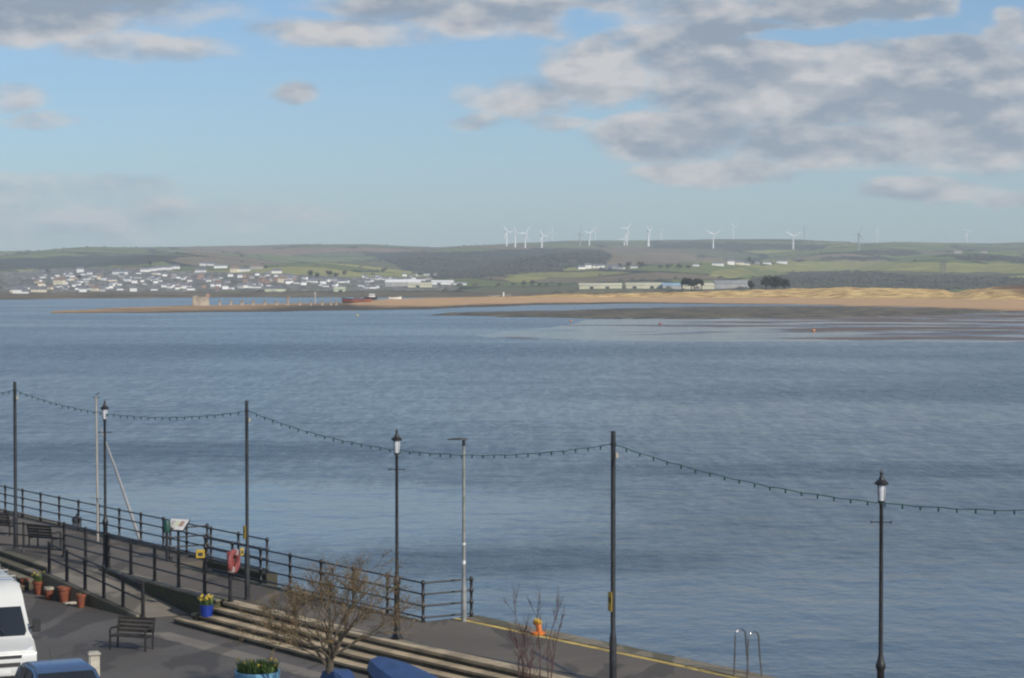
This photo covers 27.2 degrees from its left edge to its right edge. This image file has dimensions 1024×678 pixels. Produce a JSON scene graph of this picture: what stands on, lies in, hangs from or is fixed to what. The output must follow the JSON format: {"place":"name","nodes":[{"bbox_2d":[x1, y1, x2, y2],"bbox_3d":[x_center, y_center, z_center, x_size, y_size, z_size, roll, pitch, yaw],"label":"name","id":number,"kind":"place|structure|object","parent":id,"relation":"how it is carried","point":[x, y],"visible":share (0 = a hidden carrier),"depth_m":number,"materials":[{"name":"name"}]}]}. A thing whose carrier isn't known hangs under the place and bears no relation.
{"place":"outdoors","nodes":[
{"label":"outdoors","id":0,"kind":"place"},
{"bbox_2d":[22,590,367,677],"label":"car park","id":1,"kind":"structure","parent":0,"point":[68,631],"depth_m":59.06,"materials":[{"name":"asphalt"}]},
{"bbox_2d":[0,567,40,677],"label":"van","id":2,"kind":"object","parent":1,"relation":"on","point":[17,646],"visible":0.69,"depth_m":53.82,"materials":[{"name":"white metal"}]},
{"bbox_2d":[20,578,28,584],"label":"plant pot","id":3,"kind":"object","parent":1,"relation":"on","point":[22,581],"visible":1,"depth_m":70.22,"materials":[{"name":"ceramic"}]},
{"bbox_2d":[31,571,44,594],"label":"plant pot","id":4,"kind":"object","parent":1,"relation":"on","point":[37,584],"visible":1,"depth_m":69.04,"materials":[{"name":"ceramic"}]},
{"bbox_2d":[44,586,53,599],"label":"plant pot","id":5,"kind":"object","parent":1,"relation":"on","point":[48,590],"visible":1,"depth_m":67.95,"materials":[{"name":"ceramic"}]},
{"bbox_2d":[14,649,99,677],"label":"car","id":6,"kind":"object","parent":1,"relation":"on","point":[70,668],"visible":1,"depth_m":48.10,"materials":[{"name":"blue metal"}]},
{"bbox_2d":[57,586,69,601],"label":"plant pot","id":7,"kind":"object","parent":1,"relation":"on","point":[63,592],"visible":1,"depth_m":67.41,"materials":[{"name":"ceramic"}]},
{"bbox_2d":[63,601,76,604],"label":"stone slab","id":8,"kind":"structure","parent":1,"relation":"on","point":[70,602],"depth_m":67.03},
{"bbox_2d":[76,593,85,607],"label":"plant pot","id":9,"kind":"object","parent":1,"relation":"on","point":[80,597],"visible":1,"depth_m":66.30,"materials":[{"name":"ceramic"}]},
{"bbox_2d":[87,651,100,675],"bbox_3d":[-9.924,8.128,50.228,0.301,1.420,0.301,-1,2,-20],"label":"gate post","id":10,"kind":"object","parent":1,"relation":"on","point":[94,659],"visible":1,"depth_m":50.11,"materials":[{"name":"stone"}]},
{"bbox_2d":[52,569,188,616],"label":"ramp","id":11,"kind":"structure","parent":1,"relation":"on","point":[155,607],"depth_m":67.07,"materials":[{"name":"concrete"}]},
{"bbox_2d":[41,572,140,616],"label":"ramp kerb","id":12,"kind":"structure","parent":11,"relation":"on","point":[93,600],"depth_m":66.71,"materials":[{"name":"concrete"}]},
{"bbox_2d":[47,541,144,616],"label":"ramp railing","id":13,"kind":"object","parent":11,"relation":"on","point":[103,581],"visible":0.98,"depth_m":66.20,"materials":[{"name":"black metal"}]},
{"bbox_2d":[109,615,155,651],"bbox_3d":[-10.550,8.176,58.820,1.160,0.882,0.620,0,2,18],"label":"bench","id":14,"kind":"object","parent":1,"relation":"on","point":[147,629],"visible":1,"depth_m":58.93,"materials":[{"name":"brown wood"}]},
{"bbox_2d":[234,657,280,677],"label":"planter","id":15,"kind":"object","parent":1,"relation":"on","point":[260,668],"visible":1,"depth_m":52.50,"materials":[{"name":"ceramic"}]},
{"bbox_2d":[230,544,428,672],"bbox_3d":[-4.296,6.920,50.947,4.717,3.896,3.632,0,1,0],"label":"tree","id":16,"kind":"object","parent":1,"relation":"on","point":[329,641],"visible":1,"depth_m":50.92,"materials":[{"name":"brown plant"}]},
{"bbox_2d":[320,668,354,677],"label":"covered dinghy","id":17,"kind":"object","parent":1,"relation":"on","point":[340,673],"visible":1,"depth_m":50.95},
{"bbox_2d":[367,656,437,677],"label":"car","id":18,"kind":"object","parent":1,"relation":"on","point":[381,667],"visible":1,"depth_m":50.55,"materials":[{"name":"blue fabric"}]},
{"bbox_2d":[499,581,566,677],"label":"shrub","id":19,"kind":"object","parent":1,"relation":"on","point":[525,651],"visible":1,"depth_m":49.09,"materials":[{"name":"plant"}]},
{"bbox_2d":[141,632,321,677],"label":"paved path","id":20,"kind":"structure","parent":0,"point":[228,652],"depth_m":58.38,"materials":[{"name":"concrete"}]},
{"bbox_2d":[0,510,740,677],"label":"quay","id":21,"kind":"structure","parent":0,"point":[478,640],"depth_m":58.90,"materials":[{"name":"concrete"}]},
{"bbox_2d":[0,513,12,535],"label":"bench","id":22,"kind":"object","parent":21,"relation":"on","point":[4,518],"visible":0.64,"depth_m":79.74,"materials":[{"name":"black metal"}]},
{"bbox_2d":[13,381,18,548],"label":"light pole","id":23,"kind":"object","parent":21,"relation":"on","point":[15,515],"visible":0.98,"depth_m":76.00,"materials":[{"name":"black metal"}]},
{"bbox_2d":[15,390,242,419],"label":"light string","id":24,"kind":"object","parent":23,"relation":"hanging from","point":[131,416],"visible":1,"depth_m":69.05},
{"bbox_2d":[0,547,60,590],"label":"stone steps","id":25,"kind":"structure","parent":21,"relation":"on","point":[18,565],"depth_m":72.31,"materials":[{"name":"stone"}]},
{"bbox_2d":[0,521,62,551],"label":"gate railing","id":26,"kind":"object","parent":21,"relation":"on","point":[23,535],"visible":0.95,"depth_m":75.02,"materials":[{"name":"black metal"}]},
{"bbox_2d":[26,525,60,547],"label":"bench","id":27,"kind":"object","parent":21,"relation":"on","point":[33,531],"visible":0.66,"depth_m":75.98,"materials":[{"name":"black metal"}]},
{"bbox_2d":[98,399,110,567],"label":"street lamp","id":28,"kind":"object","parent":21,"relation":"on","point":[104,408],"visible":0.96,"depth_m":70.62,"materials":[{"name":"black metal"}]},
{"bbox_2d":[90,392,139,540],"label":"flagpole","id":29,"kind":"object","parent":21,"relation":"on","point":[124,495],"visible":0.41,"depth_m":78.18,"materials":[{"name":"metal"}]},
{"bbox_2d":[0,485,268,572],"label":"sea railing","id":30,"kind":"object","parent":21,"relation":"on","point":[119,518],"visible":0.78,"depth_m":78.32,"materials":[{"name":"black metal"}]},
{"bbox_2d":[99,567,227,620],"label":"retaining wall","id":31,"kind":"structure","parent":21,"relation":"on","point":[184,599],"depth_m":65.92,"materials":[{"name":"concrete"}]},
{"bbox_2d":[61,522,232,601],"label":"railing","id":32,"kind":"object","parent":31,"relation":"on","point":[154,568],"visible":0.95,"depth_m":67.48,"materials":[{"name":"black metal"}]},
{"bbox_2d":[196,549,204,557],"bbox_3d":[-9.483,6.532,64.399,0.260,0.260,0.045,0,2,-10],"label":"notice","id":33,"kind":"object","parent":32,"relation":"attached to","point":[200,553],"visible":1,"depth_m":64.38,"materials":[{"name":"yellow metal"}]},
{"bbox_2d":[227,549,239,573],"bbox_3d":[-8.304,6.624,63.075,0.192,0.742,0.700,1,2,20],"label":"life ring","id":34,"kind":"object","parent":32,"relation":"hanging from","point":[233,560],"visible":1,"depth_m":62.95,"materials":[{"name":"plastic"}]},
{"bbox_2d":[163,520,169,561],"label":"sign post","id":35,"kind":"object","parent":21,"relation":"on","point":[166,527],"visible":0.98,"depth_m":72.38,"materials":[{"name":"green metal"}]},
{"bbox_2d":[170,519,189,549],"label":"information board","id":36,"kind":"object","parent":21,"relation":"on","point":[179,525],"visible":0.89,"depth_m":72.95,"materials":[{"name":"white metal"}]},
{"bbox_2d":[168,523,208,559],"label":"stair railing","id":37,"kind":"object","parent":21,"relation":"on","point":[170,537],"visible":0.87,"depth_m":73.07,"materials":[{"name":"black metal"}]},
{"bbox_2d":[7,511,420,620],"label":"walkway","id":38,"kind":"structure","parent":21,"relation":"on","point":[255,582],"depth_m":69.74,"materials":[{"name":"concrete"}]},
{"bbox_2d":[207,561,277,585],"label":"landing steps","id":39,"kind":"structure","parent":21,"relation":"attached to","point":[270,577],"depth_m":70.20,"materials":[{"name":"concrete"}]},
{"bbox_2d":[243,400,250,599],"bbox_3d":[-7.977,4.857,63.641,0.220,6.024,0.203,-1,2,-33],"label":"light pole","id":40,"kind":"object","parent":21,"relation":"on","point":[247,556],"visible":0.99,"depth_m":63.62,"materials":[{"name":"black metal"}]},
{"bbox_2d":[203,535,473,621],"bbox_3d":[-6.217,7.241,64.658,1.670,1.205,13.417,-1,2,-43],"label":"sea railing","id":41,"kind":"object","parent":21,"relation":"on","point":[290,566],"visible":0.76,"depth_m":62.95,"materials":[{"name":"black metal"}]},
{"bbox_2d":[173,600,570,677],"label":"stone steps","id":42,"kind":"structure","parent":21,"relation":"on","point":[227,619],"depth_m":56.65,"materials":[{"name":"stone"}]},
{"bbox_2d":[197,594,213,616],"bbox_3d":[-9.057,7.878,62.597,0.485,0.637,0.545,1,2,25],"label":"planter","id":43,"kind":"object","parent":42,"relation":"on","point":[206,606],"visible":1,"depth_m":62.46,"materials":[{"name":"ceramic"}]},
{"bbox_2d":[388,428,404,639],"bbox_3d":[-3.076,5.197,56.523,0.338,5.675,0.337,-1,2,-38],"label":"street lamp","id":44,"kind":"object","parent":21,"relation":"on","point":[396,439],"visible":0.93,"depth_m":56.48,"materials":[{"name":"black metal"}]},
{"bbox_2d":[447,438,467,621],"bbox_3d":[-1.531,5.375,59.565,0.590,5.200,0.164,0,1,0],"label":"street lamp","id":45,"kind":"object","parent":21,"relation":"on","point":[463,604],"visible":1,"depth_m":59.54,"materials":[{"name":"metal"}]},
{"bbox_2d":[532,651,582,677],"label":"tar seam","id":46,"kind":"object","parent":21,"relation":"on","point":[563,668],"visible":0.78,"depth_m":52.55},
{"bbox_2d":[452,618,739,677],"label":"yellow line","id":47,"kind":"object","parent":21,"relation":"on","point":[640,657],"visible":1,"depth_m":54.84,"materials":[{"name":"paint"}]},
{"bbox_2d":[608,431,617,677],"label":"light pole","id":48,"kind":"object","parent":21,"relation":"on","point":[612,641],"visible":1,"depth_m":50.41,"materials":[{"name":"black metal"}]},
{"bbox_2d":[249,411,609,457],"bbox_3d":[-2.755,2.717,56.990,0.040,0.798,16.764,-1,2,-38],"label":"light string","id":49,"kind":"object","parent":48,"relation":"hanging from","point":[431,453],"visible":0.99,"depth_m":56.25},
{"bbox_2d":[615,444,1022,514],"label":"light string","id":50,"kind":"object","parent":48,"relation":"hanging from","point":[770,487],"visible":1,"depth_m":44.93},
{"bbox_2d":[460,615,776,677],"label":"quay coping","id":51,"kind":"object","parent":21,"relation":"on","point":[645,653],"visible":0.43,"depth_m":54.79,"materials":[{"name":"stone"}]},
{"bbox_2d":[531,618,544,634],"bbox_3d":[0.712,7.785,57.362,0.400,0.416,0.400,-1,2,-40],"label":"mooring bollard","id":52,"kind":"object","parent":51,"relation":"on","point":[538,628],"visible":0.84,"depth_m":57.28,"materials":[{"name":"metal"}]},
{"bbox_2d":[733,628,762,677],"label":"quay ladder","id":53,"kind":"object","parent":21,"relation":"attached to","point":[747,647],"visible":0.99,"depth_m":51.15,"materials":[{"name":"metal"}]},
{"bbox_2d":[870,468,891,677],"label":"street lamp","id":54,"kind":"object","parent":21,"relation":"on","point":[881,482],"visible":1,"depth_m":44.01,"materials":[{"name":"black metal"}]},
{"bbox_2d":[0,297,1023,677],"bbox_3d":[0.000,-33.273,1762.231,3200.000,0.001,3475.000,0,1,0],"label":"water","id":55,"kind":"structure","parent":0,"point":[706,565],"depth_m":146.63,"materials":[{"name":"liquid"}]},
{"bbox_2d":[72,513,81,522],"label":"buoy","id":56,"kind":"object","parent":55,"relation":"on","point":[74,520],"visible":0.66,"depth_m":110.85,"materials":[{"name":"black plastic"}]},
{"bbox_2d":[192,293,209,305],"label":"pier head","id":57,"kind":"object","parent":55,"relation":"in","point":[199,301],"visible":0.98,"depth_m":1187.01},
{"bbox_2d":[0,239,1023,299],"bbox_3d":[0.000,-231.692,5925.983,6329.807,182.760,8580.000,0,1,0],"label":"hills","id":58,"kind":"structure","parent":0,"point":[23,268],"depth_m":4110.60,"materials":[{"name":"plant"}]},
{"bbox_2d":[12,286,21,292],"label":"house","id":59,"kind":"structure","parent":58,"relation":"on","point":[17,289],"depth_m":2160.59,"materials":[{"name":"stone"}]},
{"bbox_2d":[30,285,46,291],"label":"house","id":60,"kind":"structure","parent":58,"relation":"on","point":[42,288],"depth_m":2327.58,"materials":[{"name":"stone"}]},
{"bbox_2d":[53,276,65,284],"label":"house","id":61,"kind":"structure","parent":58,"relation":"on","point":[59,280],"depth_m":2782.88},
{"bbox_2d":[76,266,83,272],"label":"house","id":62,"kind":"structure","parent":58,"relation":"on","point":[80,269],"depth_m":3658.13,"materials":[{"name":"stone"}]},
{"bbox_2d":[79,287,86,291],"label":"house","id":63,"kind":"structure","parent":58,"relation":"on","point":[82,289],"depth_m":2340.67,"materials":[{"name":"stone"}]},
{"bbox_2d":[91,285,98,290],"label":"house","id":64,"kind":"structure","parent":58,"relation":"on","point":[95,288],"depth_m":2400.95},
{"bbox_2d":[112,270,127,274],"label":"house","id":65,"kind":"structure","parent":58,"relation":"on","point":[125,272],"depth_m":3395.66,"materials":[{"name":"stone"}]},
{"bbox_2d":[124,277,130,281],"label":"house","id":66,"kind":"structure","parent":58,"relation":"on","point":[127,279],"depth_m":3072.42,"materials":[{"name":"stone"}]},
{"bbox_2d":[130,285,136,290],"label":"house","id":67,"kind":"structure","parent":58,"relation":"on","point":[133,288],"depth_m":2412.79,"materials":[{"name":"stone"}]},
{"bbox_2d":[195,267,205,271],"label":"house","id":68,"kind":"structure","parent":58,"relation":"on","point":[203,269],"depth_m":3538.31,"materials":[{"name":"stone"}]},
{"bbox_2d":[206,261,215,265],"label":"house","id":69,"kind":"structure","parent":58,"relation":"on","point":[210,263],"depth_m":3909.74,"materials":[{"name":"stone"}]},
{"bbox_2d":[214,264,227,267],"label":"house","id":70,"kind":"structure","parent":58,"relation":"on","point":[220,265],"depth_m":3754.65,"materials":[{"name":"stone"}]},
{"bbox_2d":[221,284,227,288],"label":"house","id":71,"kind":"structure","parent":58,"relation":"on","point":[224,286],"depth_m":2509.24,"materials":[{"name":"stone"}]},
{"bbox_2d":[230,265,238,272],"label":"house","id":72,"kind":"structure","parent":58,"relation":"on","point":[233,269],"depth_m":3393.88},
{"bbox_2d":[238,268,249,271],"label":"house","id":73,"kind":"structure","parent":58,"relation":"on","point":[243,269],"depth_m":3395.39,"materials":[{"name":"stone"}]},
{"bbox_2d":[250,264,262,269],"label":"house","id":74,"kind":"structure","parent":58,"relation":"on","point":[260,266],"depth_m":3515.18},
{"bbox_2d":[257,276,264,281],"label":"house","id":75,"kind":"structure","parent":58,"relation":"on","point":[262,278],"depth_m":2844.44,"materials":[{"name":"brick"}]},
{"bbox_2d":[264,286,285,291],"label":"shed","id":76,"kind":"structure","parent":58,"relation":"on","point":[274,288],"depth_m":2367.42,"materials":[{"name":"stone"}]},
{"bbox_2d":[271,268,281,272],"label":"house","id":77,"kind":"structure","parent":58,"relation":"on","point":[279,270],"depth_m":3214.34,"materials":[{"name":"stone"}]},
{"bbox_2d":[278,276,287,282],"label":"house","id":78,"kind":"structure","parent":58,"relation":"on","point":[281,279],"depth_m":2819.15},
{"bbox_2d":[284,279,290,283],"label":"house","id":79,"kind":"structure","parent":58,"relation":"on","point":[287,281],"depth_m":2773.36,"materials":[{"name":"stone"}]},
{"bbox_2d":[333,287,345,291],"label":"shed","id":80,"kind":"structure","parent":58,"relation":"on","point":[339,289],"depth_m":2367.42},
{"bbox_2d":[385,279,420,286],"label":"shed","id":81,"kind":"structure","parent":58,"relation":"on","point":[395,282],"depth_m":2693.72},
{"bbox_2d":[407,282,432,287],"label":"shed","id":82,"kind":"structure","parent":58,"relation":"on","point":[419,284],"depth_m":2619.20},
{"bbox_2d":[431,280,453,284],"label":"shed","id":83,"kind":"structure","parent":58,"relation":"on","point":[442,282],"depth_m":2787.08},
{"bbox_2d":[451,282,466,284],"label":"shed","id":84,"kind":"structure","parent":58,"relation":"on","point":[456,283],"depth_m":2787.08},
{"bbox_2d":[0,239,1023,290],"bbox_3d":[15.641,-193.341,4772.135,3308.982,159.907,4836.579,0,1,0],"label":"woodland","id":85,"kind":"object","parent":58,"relation":"on","point":[923,281],"visible":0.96,"depth_m":3588.60,"materials":[{"name":"plant"}]},
{"bbox_2d":[509,226,519,246],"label":"wind turbine","id":86,"kind":"object","parent":58,"relation":"on","point":[514,237],"visible":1,"depth_m":5961.20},
{"bbox_2d":[521,227,529,247],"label":"wind turbine","id":87,"kind":"object","parent":58,"relation":"on","point":[525,238],"visible":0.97,"depth_m":5973.14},
{"bbox_2d":[575,230,585,244],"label":"wind turbine","id":88,"kind":"object","parent":58,"relation":"on","point":[580,237],"visible":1,"depth_m":6560.91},
{"bbox_2d":[576,265,585,268],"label":"house","id":89,"kind":"structure","parent":58,"relation":"on","point":[580,266],"depth_m":3743.38,"materials":[{"name":"stone"}]},
{"bbox_2d":[584,262,591,267],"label":"house","id":90,"kind":"structure","parent":58,"relation":"on","point":[588,265],"depth_m":3766.15,"materials":[{"name":"stone"}]},
{"bbox_2d":[578,283,621,288],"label":"shed","id":91,"kind":"structure","parent":58,"relation":"on","point":[598,285],"depth_m":2547.25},
{"bbox_2d":[624,283,660,288],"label":"shed","id":92,"kind":"structure","parent":58,"relation":"on","point":[644,285],"depth_m":2547.25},
{"bbox_2d":[646,227,651,245],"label":"wind turbine","id":93,"kind":"object","parent":58,"relation":"on","point":[648,236],"visible":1,"depth_m":6499.27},
{"bbox_2d":[661,283,682,288],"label":"shed","id":94,"kind":"structure","parent":58,"relation":"on","point":[673,285],"depth_m":2523.26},
{"bbox_2d":[693,278,703,291],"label":"pine tree","id":95,"kind":"object","parent":58,"relation":"on","point":[698,281],"visible":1,"depth_m":1647.91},
{"bbox_2d":[683,283,714,288],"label":"shed","id":96,"kind":"structure","parent":58,"relation":"on","point":[708,285],"depth_m":2523.26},
{"bbox_2d":[712,262,723,265],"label":"house","id":97,"kind":"structure","parent":58,"relation":"on","point":[718,263],"depth_m":3694.81,"materials":[{"name":"stone"}]},
{"bbox_2d":[726,258,734,264],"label":"house","id":98,"kind":"structure","parent":58,"relation":"on","point":[731,261],"depth_m":3861.13,"materials":[{"name":"stone"}]},
{"bbox_2d":[713,280,748,288],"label":"shed","id":99,"kind":"structure","parent":58,"relation":"on","point":[724,284],"depth_m":2571.24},
{"bbox_2d":[735,260,744,264],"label":"house","id":100,"kind":"structure","parent":58,"relation":"on","point":[742,262],"depth_m":3945.02,"materials":[{"name":"stone"}]},
{"bbox_2d":[747,280,754,289],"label":"tree","id":101,"kind":"object","parent":58,"relation":"on","point":[750,284],"visible":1,"depth_m":1639.13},
{"bbox_2d":[776,260,786,263],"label":"house","id":102,"kind":"structure","parent":58,"relation":"on","point":[782,261],"depth_m":4462.02,"materials":[{"name":"stone"}]},
{"bbox_2d":[781,279,790,288],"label":"tree","id":103,"kind":"object","parent":58,"relation":"on","point":[785,283],"visible":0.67,"depth_m":1637.51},
{"bbox_2d":[850,227,864,250],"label":"wind turbine","id":104,"kind":"object","parent":58,"relation":"on","point":[858,239],"visible":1,"depth_m":5541.65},
{"bbox_2d":[939,260,946,274],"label":"pylon","id":105,"kind":"object","parent":58,"relation":"on","point":[940,265],"visible":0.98,"depth_m":3493.59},
{"bbox_2d":[0,0,1023,250],"label":"sky","id":106,"kind":"structure","parent":0,"point":[124,123],"materials":[{"name":"blue"}]},
{"bbox_2d":[51,285,1023,312],"bbox_3d":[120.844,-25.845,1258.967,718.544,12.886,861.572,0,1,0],"label":"beach","id":107,"kind":"structure","parent":0,"point":[1009,298],"depth_m":1324.33,"materials":[{"name":"sand"}]},
{"bbox_2d":[342,298,371,302],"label":"boat","id":108,"kind":"object","parent":107,"relation":"on","point":[345,300],"visible":0.96,"depth_m":1327.72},
{"bbox_2d":[364,294,376,299],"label":"boat","id":109,"kind":"object","parent":107,"relation":"on","point":[372,296],"visible":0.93,"depth_m":1448.95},
{"bbox_2d":[679,278,694,291],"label":"pine tree","id":110,"kind":"object","parent":107,"relation":"on","point":[688,281],"visible":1,"depth_m":1637.14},
{"bbox_2d":[760,275,782,289],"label":"tree","id":111,"kind":"object","parent":107,"relation":"on","point":[773,282],"visible":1,"depth_m":1616.22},
{"bbox_2d":[550,290,716,294],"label":"salt marsh","id":112,"kind":"structure","parent":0,"point":[601,292],"depth_m":1661.59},
{"bbox_2d":[434,306,1023,318],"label":"seaweed bank","id":113,"kind":"structure","parent":0,"point":[706,312],"depth_m":888.50,"materials":[{"name":"plant"}]},
{"bbox_2d":[478,310,1023,342],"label":"sand flats","id":114,"kind":"structure","parent":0,"point":[1006,327],"depth_m":579.62,"materials":[{"name":"sand"}]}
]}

